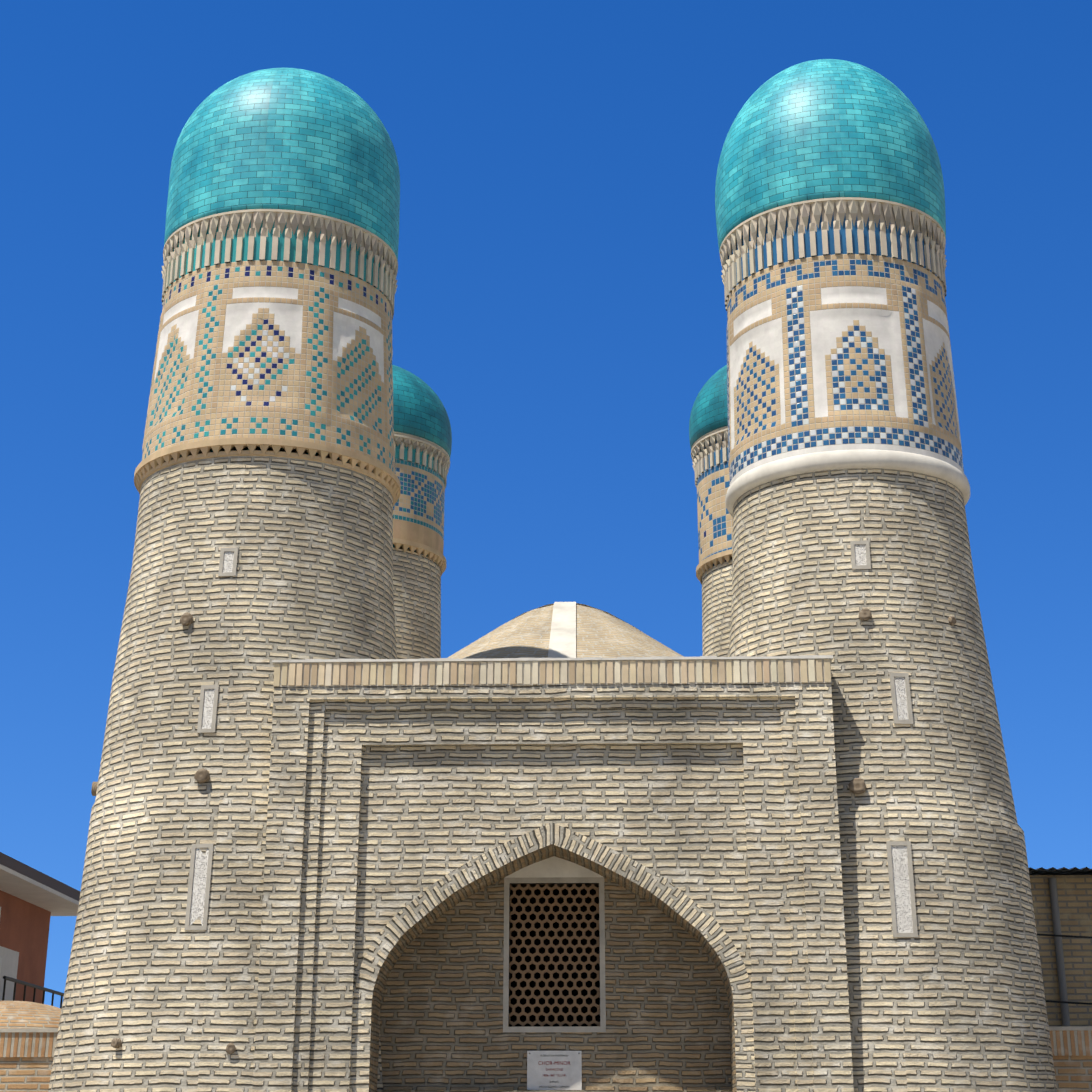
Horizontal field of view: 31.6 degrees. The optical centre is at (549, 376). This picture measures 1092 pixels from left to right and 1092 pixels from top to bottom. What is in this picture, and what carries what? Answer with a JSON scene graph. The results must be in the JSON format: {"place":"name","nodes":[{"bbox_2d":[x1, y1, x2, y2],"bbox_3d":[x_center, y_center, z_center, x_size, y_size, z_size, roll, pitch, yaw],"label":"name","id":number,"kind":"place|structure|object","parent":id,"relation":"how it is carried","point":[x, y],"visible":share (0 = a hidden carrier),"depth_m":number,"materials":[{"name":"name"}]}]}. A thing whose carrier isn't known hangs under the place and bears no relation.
{"place":"outdoors","nodes":[
{"label":"outdoors","id":0,"kind":"place"},
{"bbox_2d":[0,0,1091,1007],"label":"sky","id":1,"kind":"structure","parent":0,"point":[560,295],"materials":[{"name":"blue"}]},
{"bbox_2d":[1029,875,1091,1025],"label":"building","id":2,"kind":"structure","parent":0,"point":[1075,899],"depth_m":24.30,"materials":[{"name":"yellow brick"}]},
{"bbox_2d":[1048,878,1069,1025],"bbox_3d":[6.402,8.707,23.590,0.092,5.000,0.092,-10,-24,22],"label":"drain pipe","id":3,"kind":"object","parent":2,"relation":"attached to","point":[1062,985],"visible":0.53,"depth_m":24.16,"materials":[{"name":"grey metal"}]},
{"bbox_2d":[1029,867,1091,874],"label":"building roof","id":4,"kind":"structure","parent":2,"relation":"on","point":[1063,871],"depth_m":24.68,"materials":[{"name":"grey tile"}]},
{"bbox_2d":[1037,933,1091,938],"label":"wire","id":5,"kind":"object","parent":2,"relation":"attached to","point":[1090,937],"visible":0.5,"depth_m":23.98,"materials":[{"name":"black"}]},
{"bbox_2d":[1046,1000,1091,1004],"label":"wire","id":6,"kind":"object","parent":2,"relation":"attached to","point":[1068,1002],"visible":0.5,"depth_m":23.64,"materials":[{"name":"black"}]},
{"label":"ground","id":7,"kind":"structure","parent":0,"visible":0},
{"bbox_2d":[0,890,50,1003],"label":"building","id":8,"kind":"structure","parent":7,"relation":"on","point":[24,928],"depth_m":30.79,"materials":[{"name":"red"}]},
{"bbox_2d":[0,946,18,1000],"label":"building window","id":9,"kind":"structure","parent":8,"relation":"attached to","point":[9,965],"depth_m":29.82,"materials":[{"name":"white glass"}]},
{"bbox_2d":[0,852,79,915],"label":"building roof","id":10,"kind":"structure","parent":8,"relation":"on","point":[31,885],"depth_m":29.68,"materials":[{"name":"white paint"}]},
{"bbox_2d":[0,1028,57,1091],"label":"court wall","id":11,"kind":"structure","parent":7,"relation":"on","point":[26,1058],"depth_m":20.62,"materials":[{"name":"brick"}]},
{"bbox_2d":[0,1001,60,1027],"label":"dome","id":12,"kind":"structure","parent":11,"relation":"on","point":[20,1014],"depth_m":22.29,"materials":[{"name":"brick"}]},
{"bbox_2d":[48,456,396,1091],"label":"tower shaft","id":13,"kind":"object","parent":7,"relation":"on","point":[161,992],"visible":0.62,"depth_m":19.92,"materials":[{"name":"beige brick"}]},
{"bbox_2d":[91,782,97,795],"bbox_3d":[-4.803,4.513,21.085,0.380,0.149,0.162,1,-22,-2],"label":"wooden beam end","id":14,"kind":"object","parent":13,"relation":"attached to","point":[94,788],"depth_m":21.01,"materials":[{"name":"brown wood"}]},
{"bbox_2d":[111,1038,121,1047],"bbox_3d":[-4.102,6.481,18.720,0.081,0.088,0.374,-12,-25,27],"label":"wooden beam end","id":15,"kind":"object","parent":13,"relation":"attached to","point":[116,1043],"depth_m":18.58,"materials":[{"name":"brown wood"}]},
{"bbox_2d":[180,612,193,625],"bbox_3d":[-3.772,2.612,20.467,0.135,0.135,0.364,-8,-23,19],"label":"wooden beam end","id":16,"kind":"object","parent":13,"relation":"attached to","point":[186,619],"depth_m":20.31,"materials":[{"name":"brown wood"}]},
{"bbox_2d":[185,844,213,929],"bbox_3d":[-3.455,5.071,19.122,0.220,0.840,0.136,-2,-25,6],"label":"slit window","id":17,"kind":"structure","parent":13,"relation":"attached to","point":[199,885],"depth_m":19.07,"materials":[{"name":"grey stone"}]},
{"bbox_2d":[194,768,209,782],"bbox_3d":[-3.492,4.099,19.662,0.141,0.139,0.390,-3,-22,8],"label":"wooden beam end","id":18,"kind":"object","parent":13,"relation":"attached to","point":[202,775],"depth_m":19.49,"materials":[{"name":"brown wood"}]},
{"bbox_2d":[197,685,218,732],"bbox_3d":[-3.504,3.448,19.910,0.190,0.500,0.136,-3,-25,8],"label":"slit window","id":19,"kind":"structure","parent":13,"relation":"attached to","point":[208,706],"depth_m":19.85,"materials":[{"name":"grey stone"}]},
{"bbox_2d":[218,548,238,576],"bbox_3d":[-3.414,2.005,20.605,0.190,0.320,0.136,-2,-27,5],"label":"small window","id":20,"kind":"structure","parent":13,"relation":"attached to","point":[228,562],"depth_m":20.55,"materials":[{"name":"white stone"}]},
{"bbox_2d":[226,1043,235,1054],"bbox_3d":[-3.054,6.466,18.522,0.097,0.105,0.341,3,-22,-7],"label":"wooden beam end","id":21,"kind":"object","parent":13,"relation":"attached to","point":[230,1048],"depth_m":18.37,"materials":[{"name":"brown wood"}]},
{"bbox_2d":[134,209,400,505],"bbox_3d":[-3.269,0.004,22.967,3.070,3.031,3.070,-1,-22,2],"label":"tower drum","id":22,"kind":"object","parent":13,"relation":"on","point":[279,357],"visible":0.92,"depth_m":21.91,"materials":[{"name":"beige tile"}]},
{"bbox_2d":[164,68,399,286],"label":"dome","id":23,"kind":"structure","parent":22,"relation":"on","point":[297,139],"depth_m":22.78,"materials":[{"name":"teal tile"}]},
{"bbox_2d":[393,548,440,658],"bbox_3d":[-2.917,7.637,27.749,2.900,10.100,2.900,-1,-22,2],"label":"tower shaft","id":24,"kind":"object","parent":7,"relation":"on","point":[417,591],"visible":0.1,"depth_m":28.61,"materials":[{"name":"beige brick"}]},
{"bbox_2d":[393,434,449,575],"bbox_3d":[-2.917,2.164,29.960,2.720,1.805,2.720,-1,-22,2],"label":"tower drum","id":25,"kind":"object","parent":24,"relation":"on","point":[418,517],"visible":0.27,"depth_m":29.22,"materials":[{"name":"beige tile"}]},
{"bbox_2d":[392,365,451,473],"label":"dome","id":26,"kind":"structure","parent":25,"relation":"on","point":[419,411],"depth_m":29.65,"materials":[{"name":"teal tile"}]},
{"bbox_2d":[252,683,853,1091],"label":"portal","id":27,"kind":"object","parent":7,"relation":"on","point":[409,829],"visible":0.98,"depth_m":19.27,"materials":[{"name":"brick"}]},
{"bbox_2d":[273,659,831,686],"bbox_3d":[0.029,3.092,19.852,5.690,0.250,0.382,-1,-22,2],"label":"portal soldier course","id":28,"kind":"object","parent":27,"relation":"on","point":[607,672],"visible":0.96,"depth_m":19.68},
{"bbox_2d":[272,655,832,664],"bbox_3d":[0.030,2.962,19.908,5.740,0.034,0.414,-1,-22,2],"label":"parapet coping","id":29,"kind":"object","parent":28,"relation":"on","point":[830,657],"visible":0.31,"depth_m":19.72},
{"bbox_2d":[505,856,602,877],"bbox_3d":[0.052,5.052,19.863,1.030,0.215,0.001,-1,-22,2],"label":"tympanum","id":30,"kind":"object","parent":27,"relation":"attached to","point":[552,867],"depth_m":19.85,"materials":[{"name":"beige paint"}]},
{"bbox_2d":[503,877,605,1031],"bbox_3d":[0.053,5.866,19.576,1.030,1.510,0.074,-1,-22,2],"label":"window frame","id":31,"kind":"object","parent":27,"relation":"attached to","point":[569,880],"visible":0.85,"depth_m":19.54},
{"bbox_2d":[509,884,599,1026],"bbox_3d":[0.046,5.848,19.640,1.092,1.591,0.050,-1,-22,2],"label":"lattice window","id":32,"kind":"structure","parent":31,"relation":"in","point":[556,947],"depth_m":19.60,"materials":[{"name":"brown wood"}]},
{"bbox_2d":[527,1051,581,1089],"bbox_3d":[0.052,6.896,19.108,0.540,0.400,0.032,-1,-22,2],"label":"plaque","id":33,"kind":"object","parent":27,"relation":"attached to","point":[554,1070],"visible":1,"depth_m":19.10,"materials":[{"name":"stone"}]},
{"bbox_2d":[448,604,681,658],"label":"central dome","id":34,"kind":"structure","parent":27,"relation":"on","point":[600,633],"depth_m":25.38,"materials":[{"name":"brick"}]},
{"bbox_2d":[510,602,641,657],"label":"central dome ribs","id":35,"kind":"object","parent":34,"relation":"attached to","point":[562,642],"visible":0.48,"depth_m":25.35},
{"bbox_2d":[702,560,731,656],"bbox_3d":[3.580,7.646,27.532,2.900,9.920,2.900,-1,-22,2],"label":"tower shaft","id":36,"kind":"object","parent":7,"relation":"on","point":[716,598],"visible":0.06,"depth_m":28.57,"materials":[{"name":"beige brick"}]},
{"bbox_2d":[691,428,732,583],"bbox_3d":[3.580,2.132,29.760,2.720,2.075,2.720,-1,-22,2],"label":"tower drum","id":37,"kind":"object","parent":36,"relation":"on","point":[715,528],"visible":0.31,"depth_m":29.19,"materials":[{"name":"beige tile"}]},
{"bbox_2d":[689,365,727,466],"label":"dome","id":38,"kind":"structure","parent":37,"relation":"on","point":[709,414],"depth_m":29.64,"materials":[{"name":"teal tile"}]},
{"bbox_2d":[729,468,1056,1091],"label":"tower shaft","id":39,"kind":"object","parent":7,"relation":"on","point":[950,997],"visible":0.69,"depth_m":19.67,"materials":[{"name":"beige brick"}]},
{"bbox_2d":[720,197,969,516],"bbox_3d":[3.428,-0.032,22.762,2.784,3.275,2.784,-1,-22,2],"label":"tower drum","id":40,"kind":"object","parent":39,"relation":"on","point":[843,360],"visible":0.92,"depth_m":21.78,"materials":[{"name":"white tile"}]},
{"bbox_2d":[715,59,945,278],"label":"dome","id":41,"kind":"structure","parent":40,"relation":"on","point":[817,129],"depth_m":22.64,"materials":[{"name":"teal tile"}]},
{"bbox_2d":[848,778,865,793],"bbox_3d":[3.128,4.175,19.528,0.171,0.154,0.372,-4,-22,11],"label":"wooden beam end","id":42,"kind":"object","parent":39,"relation":"attached to","point":[856,785],"depth_m":19.36,"materials":[{"name":"brown wood"}]},
{"bbox_2d":[850,540,870,569],"bbox_3d":[3.320,1.925,20.570,0.200,0.320,0.136,-2,-26,4],"label":"small window","id":43,"kind":"structure","parent":39,"relation":"attached to","point":[860,554],"depth_m":20.52,"materials":[{"name":"white stone"}]},
{"bbox_2d":[859,608,871,620],"bbox_3d":[3.323,2.548,20.334,0.134,0.134,0.354,-2,-22,4],"label":"wooden beam end","id":44,"kind":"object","parent":39,"relation":"attached to","point":[865,614],"depth_m":20.17,"materials":[{"name":"brown wood"}]},
{"bbox_2d":[889,673,912,724],"bbox_3d":[3.611,3.335,19.865,0.200,0.540,0.136,3,-27,-7],"label":"slit window","id":45,"kind":"structure","parent":39,"relation":"attached to","point":[901,698],"depth_m":19.81,"materials":[{"name":"grey stone"}]},
{"bbox_2d":[886,841,917,936],"bbox_3d":[3.460,5.050,18.967,0.240,0.920,0.136,0,-24,-1],"label":"slit window","id":46,"kind":"structure","parent":39,"relation":"attached to","point":[902,892],"depth_m":18.91,"materials":[{"name":"grey stone"}]},
{"bbox_2d":[948,616,955,624],"bbox_3d":[4.193,2.636,20.575,0.088,0.095,0.342,16,-27,-34],"label":"wooden beam end","id":47,"kind":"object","parent":39,"relation":"attached to","point":[951,620],"depth_m":20.45,"materials":[{"name":"brown wood"}]},
{"bbox_2d":[1049,1026,1091,1091],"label":"court wall","id":48,"kind":"structure","parent":7,"relation":"on","point":[1071,1046],"depth_m":20.31,"materials":[{"name":"brick"}]},
{"bbox_3d":[-7.885,10.002,28.197,1.050,0.150,4.500,-1,-22,2],"label":"balcony slab","id":49,"kind":"object","parent":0,"visible":0},
{"bbox_2d":[2,978,5,1000],"bbox_3d":[-7.477,8.686,26.342,0.026,0.900,0.030,-1,-22,2],"label":"balcony post","id":50,"kind":"object","parent":49,"relation":"on","point":[4,987],"visible":0.31,"depth_m":26.44,"materials":[{"name":"grey metal"}]},
{"bbox_2d":[3,976,63,996],"bbox_3d":[-7.410,9.092,28.549,0.043,0.050,4.500,-1,-22,2],"label":"balcony rail","id":51,"kind":"object","parent":50,"relation":"attached to","point":[33,985],"visible":0.65,"depth_m":27.74,"materials":[{"name":"grey metal"}]},
{"bbox_2d":[13,982,16,1000],"bbox_3d":[-7.462,8.870,26.796,0.026,0.900,0.030,-1,-22,2],"label":"balcony post","id":52,"kind":"object","parent":49,"relation":"on","point":[14,992],"depth_m":26.91,"materials":[{"name":"grey metal"}]},
{"bbox_2d":[23,985,25,1000],"bbox_3d":[-7.447,9.053,27.250,0.026,0.900,0.030,-1,-22,2],"label":"balcony post","id":53,"kind":"object","parent":49,"relation":"on","point":[24,994],"depth_m":27.36,"materials":[{"name":"grey metal"}]}
]}

